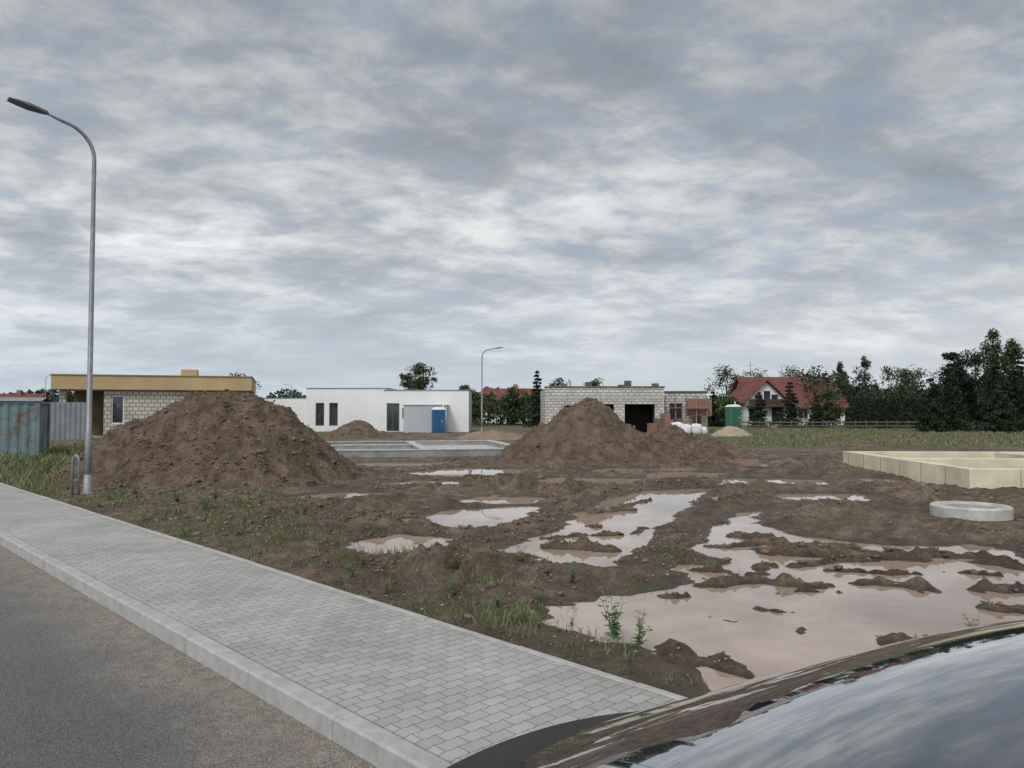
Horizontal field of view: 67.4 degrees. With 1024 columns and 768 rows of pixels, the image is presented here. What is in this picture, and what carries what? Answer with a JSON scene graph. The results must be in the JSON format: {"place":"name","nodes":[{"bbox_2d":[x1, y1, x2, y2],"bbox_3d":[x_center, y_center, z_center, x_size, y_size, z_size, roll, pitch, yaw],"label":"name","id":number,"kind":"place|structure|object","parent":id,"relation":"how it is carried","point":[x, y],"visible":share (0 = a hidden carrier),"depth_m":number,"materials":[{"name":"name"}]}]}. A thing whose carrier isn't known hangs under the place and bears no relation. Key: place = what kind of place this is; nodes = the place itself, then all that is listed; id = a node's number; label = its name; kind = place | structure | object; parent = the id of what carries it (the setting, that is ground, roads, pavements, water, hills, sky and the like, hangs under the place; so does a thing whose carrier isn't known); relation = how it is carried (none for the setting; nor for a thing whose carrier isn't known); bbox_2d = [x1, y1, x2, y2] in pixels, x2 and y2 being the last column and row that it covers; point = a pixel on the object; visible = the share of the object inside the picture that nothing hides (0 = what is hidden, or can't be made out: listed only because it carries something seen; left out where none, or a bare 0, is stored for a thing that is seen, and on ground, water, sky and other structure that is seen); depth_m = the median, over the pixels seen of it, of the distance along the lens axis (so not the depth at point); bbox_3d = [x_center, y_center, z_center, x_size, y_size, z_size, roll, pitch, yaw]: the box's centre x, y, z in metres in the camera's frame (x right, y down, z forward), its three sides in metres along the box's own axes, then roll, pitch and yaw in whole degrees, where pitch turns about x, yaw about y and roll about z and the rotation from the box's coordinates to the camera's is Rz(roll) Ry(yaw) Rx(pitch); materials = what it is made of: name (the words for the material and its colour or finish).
{"place":"outdoors","nodes":[
{"label":"outdoors","id":0,"kind":"place"},
{"bbox_2d":[0,545,377,767],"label":"road","id":1,"kind":"structure","parent":0,"point":[86,681],"depth_m":4.55,"materials":[{"name":"asphalt"}]},
{"bbox_2d":[447,619,1023,767],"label":"parked car","id":2,"kind":"object","parent":1,"relation":"on","point":[952,699],"visible":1,"depth_m":1.11,"materials":[{"name":"black paint"}]},
{"bbox_2d":[0,484,677,763],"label":"pavement","id":3,"kind":"structure","parent":0,"point":[448,694],"depth_m":5.29,"materials":[{"name":"concrete"}]},
{"bbox_2d":[483,409,527,422],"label":"walls","id":4,"kind":"structure","parent":0,"point":[495,418],"depth_m":107.77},
{"bbox_2d":[480,388,533,408],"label":"roof front","id":5,"kind":"structure","parent":4,"relation":"on","point":[499,392],"depth_m":110.66,"materials":[{"name":"red tile"}]},
{"bbox_2d":[0,418,1023,697],"bbox_3d":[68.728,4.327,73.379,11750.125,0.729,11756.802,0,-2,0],"label":"ground","id":6,"kind":"structure","parent":0,"point":[432,564],"depth_m":10.11,"materials":[{"name":"soil"}]},
{"bbox_2d":[0,397,51,456],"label":"storage container","id":7,"kind":"object","parent":6,"relation":"on","point":[25,425],"visible":0.81,"depth_m":26.00,"materials":[{"name":"metal"}]},
{"bbox_2d":[0,441,101,495],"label":"tall grass","id":8,"kind":"structure","parent":6,"relation":"on","point":[38,464],"depth_m":20.58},
{"bbox_2d":[7,97,96,494],"bbox_3d":[-8.650,-1.519,14.455,1.570,7.396,0.280,2,-3,-44],"label":"street lamp","id":9,"kind":"object","parent":6,"relation":"on","point":[87,475],"visible":0.91,"depth_m":14.84,"materials":[{"name":"metal"}]},
{"bbox_2d":[59,389,67,401],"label":"carport pier","id":10,"kind":"structure","parent":6,"relation":"on","point":[63,395],"depth_m":45.59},
{"bbox_2d":[50,402,85,440],"bbox_3d":[-28.755,2.094,42.785,10.500,2.150,0.160,0,-2,-2],"label":"sheet metal fence","id":11,"kind":"object","parent":6,"relation":"on","point":[67,420],"visible":0.29,"depth_m":42.87,"materials":[{"name":"metal"}]},
{"bbox_2d":[71,455,79,494],"bbox_3d":[-8.350,1.769,14.695,0.164,0.842,0.044,0,-2,0],"label":"bent pipe post","id":12,"kind":"object","parent":6,"relation":"on","point":[72,476],"visible":0.86,"depth_m":14.68,"materials":[{"name":"metal"}]},
{"bbox_2d":[103,390,247,434],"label":"front wall","id":13,"kind":"structure","parent":6,"relation":"on","point":[140,404],"depth_m":46.71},
{"bbox_2d":[113,397,122,422],"bbox_3d":[-23.830,1.553,46.449,0.700,1.700,0.021,1,-2,-17],"label":"window glass","id":14,"kind":"object","parent":13,"relation":"attached to","point":[117,409],"visible":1,"depth_m":46.44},
{"bbox_2d":[42,390,366,489],"bbox_3d":[-7.000,1.242,18.567,9.600,2.198,8.000,0,-2,0],"label":"dirt pile","id":15,"kind":"object","parent":6,"relation":"on","point":[167,422],"visible":0.69,"depth_m":17.04,"materials":[{"name":"soil"}]},
{"bbox_2d":[0,529,451,767],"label":"kerb","id":16,"kind":"structure","parent":6,"relation":"on","point":[371,743],"depth_m":4.72,"materials":[{"name":"concrete"}]},
{"bbox_2d":[263,398,305,424],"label":"white bungalow","id":17,"kind":"object","parent":6,"relation":"on","point":[297,406],"visible":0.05,"depth_m":95.97,"materials":[{"name":"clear paint"}]},
{"bbox_2d":[0,483,686,700],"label":"edging kerb","id":18,"kind":"structure","parent":6,"relation":"on","point":[623,680],"depth_m":5.86,"materials":[{"name":"concrete"}]},
{"bbox_2d":[345,556,355,577],"bbox_3d":[-1.561,1.776,7.417,0.123,0.220,0.112,0,-2,0],"label":"weed plant","id":19,"kind":"object","parent":6,"relation":"on","point":[350,568],"visible":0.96,"depth_m":7.41,"materials":[{"name":"green plant"}]},
{"bbox_2d":[324,420,392,438],"bbox_3d":[-9.600,2.787,46.929,7.000,1.190,6.000,0,-2,0],"label":"dirt pile","id":20,"kind":"object","parent":6,"relation":"on","point":[358,429],"visible":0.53,"depth_m":46.01,"materials":[{"name":"soil"}]},
{"bbox_2d":[42,389,734,489],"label":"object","id":21,"kind":"object","parent":6,"relation":"on","point":[265,450],"visible":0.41,"depth_m":17.44,"materials":[{"name":"soil"}]},
{"bbox_2d":[306,388,471,432],"bbox_3d":[-10.000,2.199,65.013,13.300,3.570,12.600,0,-2,0],"label":"white bungalow","id":22,"kind":"object","parent":6,"relation":"on","point":[332,409],"visible":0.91,"depth_m":60.49,"materials":[{"name":"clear paint"}]},
{"bbox_2d":[317,404,323,424],"bbox_3d":[-15.500,2.452,62.082,0.700,1.850,0.020,0,-2,0],"label":"window","id":23,"kind":"structure","parent":22,"relation":"in","point":[320,407],"depth_m":62.08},
{"bbox_2d":[330,404,336,424],"bbox_3d":[-14.400,2.452,62.082,0.700,1.850,0.020,0,-2,0],"label":"window","id":24,"kind":"structure","parent":22,"relation":"in","point":[333,407],"depth_m":62.08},
{"bbox_2d":[398,373,414,415],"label":"deciduous tree","id":25,"kind":"object","parent":6,"relation":"on","point":[405,377],"visible":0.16,"depth_m":87.79,"materials":[{"name":"green plant"}]},
{"bbox_2d":[326,440,509,457],"bbox_3d":[-2.196,2.568,31.273,11.320,0.560,8.240,0,-2,-12],"label":"concrete foundation","id":26,"kind":"object","parent":6,"relation":"on","point":[346,449],"visible":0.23,"depth_m":30.40,"materials":[{"name":"grey concrete"}]},
{"bbox_2d":[402,362,438,389],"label":"deciduous tree","id":27,"kind":"object","parent":6,"relation":"on","point":[419,383],"visible":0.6,"depth_m":85.54,"materials":[{"name":"green plant"}]},
{"bbox_2d":[431,404,445,432],"bbox_3d":[-5.500,2.602,57.443,1.104,2.210,1.104,0,-2,-6],"label":"portable toilet","id":28,"kind":"object","parent":6,"relation":"on","point":[438,419],"visible":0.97,"depth_m":56.92,"materials":[{"name":"plastic"}]},
{"bbox_2d":[433,411,443,430],"bbox_3d":[-5.448,2.761,56.921,0.736,1.513,0.020,0,-2,-6],"label":"door","id":29,"kind":"structure","parent":28,"relation":"in","point":[438,415],"depth_m":56.91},
{"bbox_2d":[446,572,457,594],"bbox_3d":[-0.510,1.716,6.559,0.113,0.201,0.107,-1,-2,23],"label":"weed plant","id":30,"kind":"object","parent":6,"relation":"on","point":[453,588],"visible":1,"depth_m":6.54,"materials":[{"name":"green plant"}]},
{"bbox_2d":[3,386,918,416],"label":"distant trees","id":31,"kind":"object","parent":6,"relation":"on","point":[281,394],"visible":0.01,"depth_m":228.18,"materials":[{"name":"green plant"}]},
{"bbox_2d":[463,387,480,419],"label":"deciduous tree","id":32,"kind":"object","parent":6,"relation":"on","point":[476,408],"visible":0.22,"depth_m":83.79,"materials":[{"name":"green plant"}]},
{"bbox_2d":[454,429,522,439],"bbox_3d":[-1.600,2.931,43.922,8.000,0.681,6.000,0,-2,0],"label":"dirt pile","id":33,"kind":"object","parent":6,"relation":"on","point":[492,434],"visible":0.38,"depth_m":43.31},
{"bbox_2d":[481,347,502,430],"bbox_3d":[-1.588,0.474,59.947,1.809,6.746,0.280,0,-2,6],"label":"street lamp","id":34,"kind":"object","parent":6,"relation":"on","point":[482,387],"visible":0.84,"depth_m":59.99,"materials":[{"name":"metal"}]},
{"bbox_2d":[472,391,535,425],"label":"garden shrubs","id":35,"kind":"object","parent":6,"relation":"on","point":[491,404],"visible":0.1,"depth_m":93.71,"materials":[{"name":"green plant"}]},
{"bbox_2d":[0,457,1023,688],"bbox_3d":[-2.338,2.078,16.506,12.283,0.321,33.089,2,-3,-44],"label":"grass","id":36,"kind":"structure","parent":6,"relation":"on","point":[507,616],"depth_m":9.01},
{"bbox_2d":[2,442,1023,683],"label":"soil clods","id":37,"kind":"object","parent":6,"relation":"on","point":[490,584],"visible":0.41,"depth_m":11.67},
{"bbox_2d":[498,386,529,424],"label":"deciduous tree","id":38,"kind":"object","parent":6,"relation":"on","point":[513,418],"visible":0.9,"depth_m":91.69,"materials":[{"name":"green plant"}]},
{"bbox_2d":[43,469,1008,680],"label":"pebbles","id":39,"kind":"object","parent":6,"relation":"on","point":[667,574],"visible":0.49,"depth_m":9.13,"materials":[{"name":"stone"}]},
{"bbox_2d":[522,370,541,426],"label":"spruce tree","id":40,"kind":"object","parent":6,"relation":"on","point":[536,413],"visible":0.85,"depth_m":79.81,"materials":[{"name":"green plant"}]},
{"bbox_2d":[534,578,545,601],"bbox_3d":[0.235,1.749,6.460,0.108,0.227,0.097,-1,-2,23],"label":"weed plant","id":41,"kind":"object","parent":6,"relation":"on","point":[540,595],"visible":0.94,"depth_m":6.46,"materials":[{"name":"green plant"}]},
{"bbox_2d":[541,389,544,422],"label":"side wall","id":42,"kind":"structure","parent":6,"relation":"on","point":[543,406],"depth_m":60.95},
{"bbox_2d":[549,377,571,385],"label":"deciduous tree","id":43,"kind":"object","parent":6,"relation":"on","point":[554,383],"visible":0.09,"depth_m":87.57,"materials":[{"name":"green plant"}]},
{"bbox_2d":[567,560,577,581],"bbox_3d":[0.557,1.733,7.047,0.117,0.222,0.139,0,-2,0],"label":"weed plant","id":44,"kind":"object","parent":6,"relation":"on","point":[571,575],"visible":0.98,"depth_m":7.06,"materials":[{"name":"green plant"}]},
{"bbox_2d":[583,377,603,385],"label":"deciduous tree","id":45,"kind":"object","parent":6,"relation":"on","point":[595,382],"visible":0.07,"depth_m":89.74,"materials":[{"name":"green plant"}]},
{"bbox_2d":[545,399,663,423],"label":"front wall","id":46,"kind":"structure","parent":6,"relation":"on","point":[553,407],"depth_m":57.98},
{"bbox_2d":[545,396,664,398],"bbox_3d":[7.000,1.005,58.152,9.040,0.247,0.360,0,-2,0],"label":"lintel band","id":47,"kind":"object","parent":46,"relation":"on","point":[606,397],"visible":1,"depth_m":57.97,"materials":[{"name":"concrete"}]},
{"bbox_2d":[566,404,650,431],"bbox_3d":[6.975,2.594,61.196,8.250,2.500,0.100,0,-2,0],"label":"dark partition","id":48,"kind":"object","parent":6,"relation":"on","point":[638,416],"visible":0.07,"depth_m":61.15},
{"bbox_2d":[597,587,627,638],"bbox_3d":[0.705,1.666,5.501,0.180,0.379,0.279,0,-2,-11],"label":"weed plant","id":49,"kind":"object","parent":6,"relation":"on","point":[613,628],"visible":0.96,"depth_m":5.51,"materials":[{"name":"green plant"}]},
{"bbox_2d":[493,397,733,467],"bbox_3d":[2.500,1.491,25.262,10.800,2.191,8.800,0,-2,0],"label":"dirt pile","id":50,"kind":"object","parent":6,"relation":"on","point":[569,423],"visible":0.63,"depth_m":23.80,"materials":[{"name":"soil"}]},
{"bbox_2d":[628,605,652,647],"bbox_3d":[0.871,1.677,5.228,0.164,0.291,0.188,0,-2,0],"label":"weed plant","id":51,"kind":"object","parent":6,"relation":"on","point":[638,637],"visible":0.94,"depth_m":5.24,"materials":[{"name":"green plant"}]},
{"bbox_2d":[287,459,1023,691],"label":"puddle water","id":52,"kind":"structure","parent":6,"relation":"on","point":[850,618],"depth_m":6.79,"materials":[{"name":"liquid"}]},
{"bbox_2d":[647,414,683,433],"bbox_3d":[11.018,2.880,55.343,2.600,1.500,0.900,0,-2,-11],"label":"brick pallet","id":53,"kind":"object","parent":6,"relation":"on","point":[663,420],"visible":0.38,"depth_m":54.94,"materials":[{"name":"red brick"}]},
{"bbox_2d":[671,422,707,434],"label":"bulk bags","id":54,"kind":"object","parent":6,"relation":"on","point":[695,428],"visible":0.67,"depth_m":53.25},
{"bbox_2d":[648,424,735,460],"bbox_3d":[5.700,2.031,27.144,6.000,1.250,5.600,0,-2,0],"label":"dirt pile","id":55,"kind":"object","parent":6,"relation":"on","point":[661,435],"visible":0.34,"depth_m":26.16,"materials":[{"name":"soil"}]},
{"bbox_2d":[707,391,722,426],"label":"spruce tree","id":56,"kind":"object","parent":6,"relation":"on","point":[712,419],"visible":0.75,"depth_m":83.65,"materials":[{"name":"green plant"}]},
{"bbox_2d":[701,364,745,398],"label":"deciduous tree","id":57,"kind":"object","parent":6,"relation":"on","point":[727,374],"visible":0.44,"depth_m":101.78,"materials":[{"name":"green plant"}]},
{"bbox_2d":[714,395,745,425],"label":"deciduous tree","id":58,"kind":"object","parent":6,"relation":"on","point":[724,402],"visible":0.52,"depth_m":81.52,"materials":[{"name":"green plant"}]},
{"bbox_2d":[711,426,752,436],"bbox_3d":[14.200,3.109,49.920,5.000,0.764,5.000,0,-2,0],"label":"sand pile","id":59,"kind":"object","parent":6,"relation":"on","point":[726,431],"visible":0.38,"depth_m":49.25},
{"bbox_2d":[725,402,741,428],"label":"portable toilet","id":60,"kind":"object","parent":6,"relation":"on","point":[732,414],"visible":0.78,"depth_m":72.43,"materials":[{"name":"plastic"}]},
{"bbox_2d":[732,408,739,426],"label":"door","id":61,"kind":"structure","parent":60,"relation":"in","point":[735,411],"depth_m":72.36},
{"bbox_2d":[744,368,767,376],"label":"deciduous tree","id":62,"kind":"object","parent":6,"relation":"on","point":[758,374],"visible":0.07,"depth_m":104.11,"materials":[{"name":"green plant"}]},
{"bbox_2d":[707,396,813,426],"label":"roadside shrubs","id":63,"kind":"object","parent":6,"relation":"on","point":[716,401],"visible":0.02,"depth_m":85.04,"materials":[{"name":"green plant"}]},
{"bbox_2d":[748,391,774,427],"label":"spruce tree","id":64,"kind":"object","parent":6,"relation":"on","point":[757,415],"visible":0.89,"depth_m":79.76,"materials":[{"name":"green plant"}]},
{"bbox_2d":[741,382,786,426],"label":"wing walls","id":65,"kind":"structure","parent":6,"relation":"on","point":[766,386],"depth_m":82.97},
{"bbox_2d":[720,379,767,409],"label":"wing roof","id":66,"kind":"structure","parent":65,"relation":"on","point":[746,391],"depth_m":85.14,"materials":[{"name":"red tile"}]},
{"bbox_2d":[749,399,788,405],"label":"balcony rail","id":67,"kind":"object","parent":65,"relation":"attached to","point":[771,402],"visible":0.79,"depth_m":82.11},
{"bbox_2d":[772,408,783,423],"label":"wing window","id":68,"kind":"structure","parent":65,"relation":"attached to","point":[775,415],"depth_m":82.97,"materials":[{"name":"glass"}]},
{"bbox_2d":[778,365,799,376],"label":"deciduous tree","id":69,"kind":"object","parent":6,"relation":"on","point":[790,371],"visible":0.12,"depth_m":103.81,"materials":[{"name":"green plant"}]},
{"bbox_2d":[775,382,803,427],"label":"spruce tree","id":70,"kind":"object","parent":6,"relation":"on","point":[790,408],"visible":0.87,"depth_m":78.80,"materials":[{"name":"green plant"}]},
{"bbox_2d":[737,383,844,424],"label":"walls","id":71,"kind":"structure","parent":6,"relation":"on","point":[842,419],"depth_m":86.30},
{"bbox_2d":[736,377,848,408],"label":"roof front","id":72,"kind":"structure","parent":71,"relation":"on","point":[779,383],"depth_m":88.78,"materials":[{"name":"red tile"}]},
{"bbox_2d":[804,395,829,427],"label":"spruce tree","id":73,"kind":"object","parent":6,"relation":"on","point":[815,416],"visible":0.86,"depth_m":77.78,"materials":[{"name":"green plant"}]},
{"bbox_2d":[812,387,844,426],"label":"deciduous tree","id":74,"kind":"object","parent":6,"relation":"on","point":[835,413],"visible":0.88,"depth_m":78.45,"materials":[{"name":"green plant"}]},
{"bbox_2d":[643,428,1023,448],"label":"meadow grass","id":75,"kind":"structure","parent":6,"relation":"on","point":[838,431],"depth_m":46.70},
{"bbox_2d":[832,361,849,389],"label":"birch tree","id":76,"kind":"object","parent":6,"relation":"on","point":[839,367],"visible":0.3,"depth_m":96.82,"materials":[{"name":"green plant"}]},
{"bbox_2d":[737,420,981,428],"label":"wooden fence","id":77,"kind":"object","parent":6,"relation":"on","point":[833,422],"visible":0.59,"depth_m":70.35,"materials":[{"name":"brown wood"}]},
{"bbox_2d":[849,355,879,396],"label":"pine tree","id":78,"kind":"object","parent":6,"relation":"on","point":[867,365],"visible":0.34,"depth_m":97.84,"materials":[{"name":"green plant"}]},
{"bbox_2d":[846,394,948,428],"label":"thuja hedge","id":79,"kind":"object","parent":6,"relation":"on","point":[862,410],"visible":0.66,"depth_m":74.41,"materials":[{"name":"green plant"}]},
{"bbox_2d":[878,365,916,399],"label":"deciduous tree","id":80,"kind":"object","parent":6,"relation":"on","point":[897,376],"visible":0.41,"depth_m":95.80,"materials":[{"name":"green plant"}]},
{"bbox_2d":[789,365,1023,424],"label":"garden trees","id":81,"kind":"object","parent":6,"relation":"on","point":[858,391],"visible":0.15,"depth_m":89.03,"materials":[{"name":"green plant"}]},
{"bbox_2d":[891,364,929,423],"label":"deciduous tree","id":82,"kind":"object","parent":6,"relation":"on","point":[918,374],"visible":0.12,"depth_m":99.73,"materials":[{"name":"green plant"}]},
{"bbox_2d":[910,375,951,431],"bbox_3d":[32.865,1.809,60.503,3.248,4.998,3.122,1,-2,-24],"label":"spruce tree","id":83,"kind":"object","parent":6,"relation":"on","point":[933,410],"visible":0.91,"depth_m":60.23,"materials":[{"name":"green plant"}]},
{"bbox_2d":[843,451,1023,488],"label":"house foundation","id":84,"kind":"object","parent":6,"relation":"on","point":[988,470],"visible":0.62,"depth_m":19.08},
{"bbox_2d":[924,369,964,388],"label":"deciduous tree","id":85,"kind":"object","parent":6,"relation":"on","point":[939,378],"visible":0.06,"depth_m":99.75,"materials":[{"name":"green plant"}]},
{"bbox_2d":[929,361,976,431],"bbox_3d":[34.921,1.199,60.719,4.116,6.115,3.930,0,-2,0],"label":"spruce tree","id":86,"kind":"object","parent":6,"relation":"on","point":[953,421],"visible":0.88,"depth_m":60.69,"materials":[{"name":"green plant"}]},
{"bbox_2d":[927,352,982,423],"bbox_3d":[36.622,0.653,62.941,3.732,6.740,3.827,1,-2,-27],"label":"pine tree","id":87,"kind":"object","parent":6,"relation":"on","point":[956,360],"visible":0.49,"depth_m":62.70,"materials":[{"name":"green plant"}]},
{"bbox_2d":[929,501,1013,520],"bbox_3d":[6.980,1.960,11.686,1.100,0.240,1.100,0,-2,0],"label":"concrete well ring","id":88,"kind":"object","parent":6,"relation":"on","point":[976,511],"visible":0.84,"depth_m":11.34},
{"bbox_2d":[955,347,990,428],"bbox_3d":[38.443,0.478,63.936,3.842,7.162,3.762,0,-2,0],"label":"pine tree","id":89,"kind":"object","parent":6,"relation":"on","point":[974,398],"visible":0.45,"depth_m":63.80,"materials":[{"name":"green plant"}]},
{"bbox_2d":[971,327,1014,414],"bbox_3d":[37.773,-0.268,60.157,2.784,8.384,3.154,0,-2,0],"label":"birch tree","id":90,"kind":"object","parent":6,"relation":"on","point":[993,356],"visible":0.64,"depth_m":59.89,"materials":[{"name":"green plant"}]},
{"bbox_2d":[967,360,1021,432],"bbox_3d":[36.466,1.084,58.003,3.644,6.084,4.144,0,-2,0],"label":"spruce tree","id":91,"kind":"object","parent":6,"relation":"on","point":[1000,416],"visible":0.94,"depth_m":57.74,"materials":[{"name":"green plant"}]},
{"bbox_2d":[987,353,1023,432],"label":"spruce tree","id":92,"kind":"object","parent":6,"relation":"on","point":[1017,386],"visible":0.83,"depth_m":58.26,"materials":[{"name":"green plant"}]},
{"bbox_2d":[999,338,1023,416],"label":"birch tree","id":93,"kind":"object","parent":6,"relation":"on","point":[1013,348],"visible":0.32,"depth_m":60.81,"materials":[{"name":"green plant"}]},
{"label":"walls","id":94,"kind":"object","parent":6,"relation":"on","visible":0},
{"bbox_2d":[0,394,44,397],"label":"roof front","id":95,"kind":"structure","parent":94,"relation":"on","point":[24,395],"depth_m":129.42,"materials":[{"name":"red tile"}]},
{"bbox_3d":[-24.460,2.167,55.675,10.700,2.950,0.295,1,-2,-17],"label":"back wall","id":96,"kind":"object","parent":6,"relation":"on","visible":0},
{"bbox_2d":[51,375,255,393],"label":"fascia","id":97,"kind":"structure","parent":96,"relation":"on","point":[76,383],"depth_m":46.66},
{"bbox_2d":[50,374,256,382],"bbox_3d":[-23.145,-0.335,51.379,11.250,0.065,9.950,1,-2,-17],"label":"roof edge","id":98,"kind":"object","parent":97,"relation":"on","point":[155,375],"visible":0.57,"depth_m":46.68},
{"bbox_2d":[181,369,198,375],"bbox_3d":[-21.325,-0.666,50.823,1.000,0.545,1.000,1,-2,-17],"label":"chimney","id":99,"kind":"object","parent":98,"relation":"on","point":[190,372],"visible":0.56,"depth_m":50.37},
{"bbox_2d":[0,0,1023,398],"label":"sky","id":100,"kind":"structure","parent":0,"point":[300,194],"materials":[{"name":"grey"}]},
{"bbox_2d":[545,388,663,395],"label":"wall","id":101,"kind":"structure","parent":0,"point":[604,391],"depth_m":58.02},
{"bbox_2d":[544,386,664,387],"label":"parapet top","id":102,"kind":"structure","parent":101,"relation":"on","point":[604,386],"depth_m":57.98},
{"bbox_2d":[664,393,706,426],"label":"annex wall","id":103,"kind":"structure","parent":0,"point":[670,397],"depth_m":59.99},
{"bbox_2d":[669,403,681,419],"bbox_3d":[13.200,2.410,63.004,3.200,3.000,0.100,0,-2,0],"label":"window","id":104,"kind":"structure","parent":103,"relation":"in","point":[678,411],"depth_m":62.96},
{"bbox_2d":[664,391,707,392],"bbox_3d":[13.415,0.629,60.192,3.770,0.145,0.450,0,-2,0],"label":"annex top","id":105,"kind":"object","parent":103,"relation":"on","point":[685,391],"visible":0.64,"depth_m":59.97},
{"bbox_2d":[687,399,711,415],"bbox_3d":[14.450,1.823,59.273,1.900,1.300,0.200,0,-2,0],"label":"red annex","id":106,"kind":"object","parent":103,"relation":"in","point":[691,407],"visible":1,"depth_m":59.17,"materials":[{"name":"brick"}]},
{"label":"floor","id":107,"kind":"structure","parent":0,"visible":0},
{"bbox_2d":[74,391,103,434],"bbox_3d":[-26.916,1.946,49.671,2.490,2.950,0.250,1,-2,-17],"label":"carport back","id":108,"kind":"object","parent":107,"relation":"on","point":[97,410],"visible":0.36,"depth_m":49.57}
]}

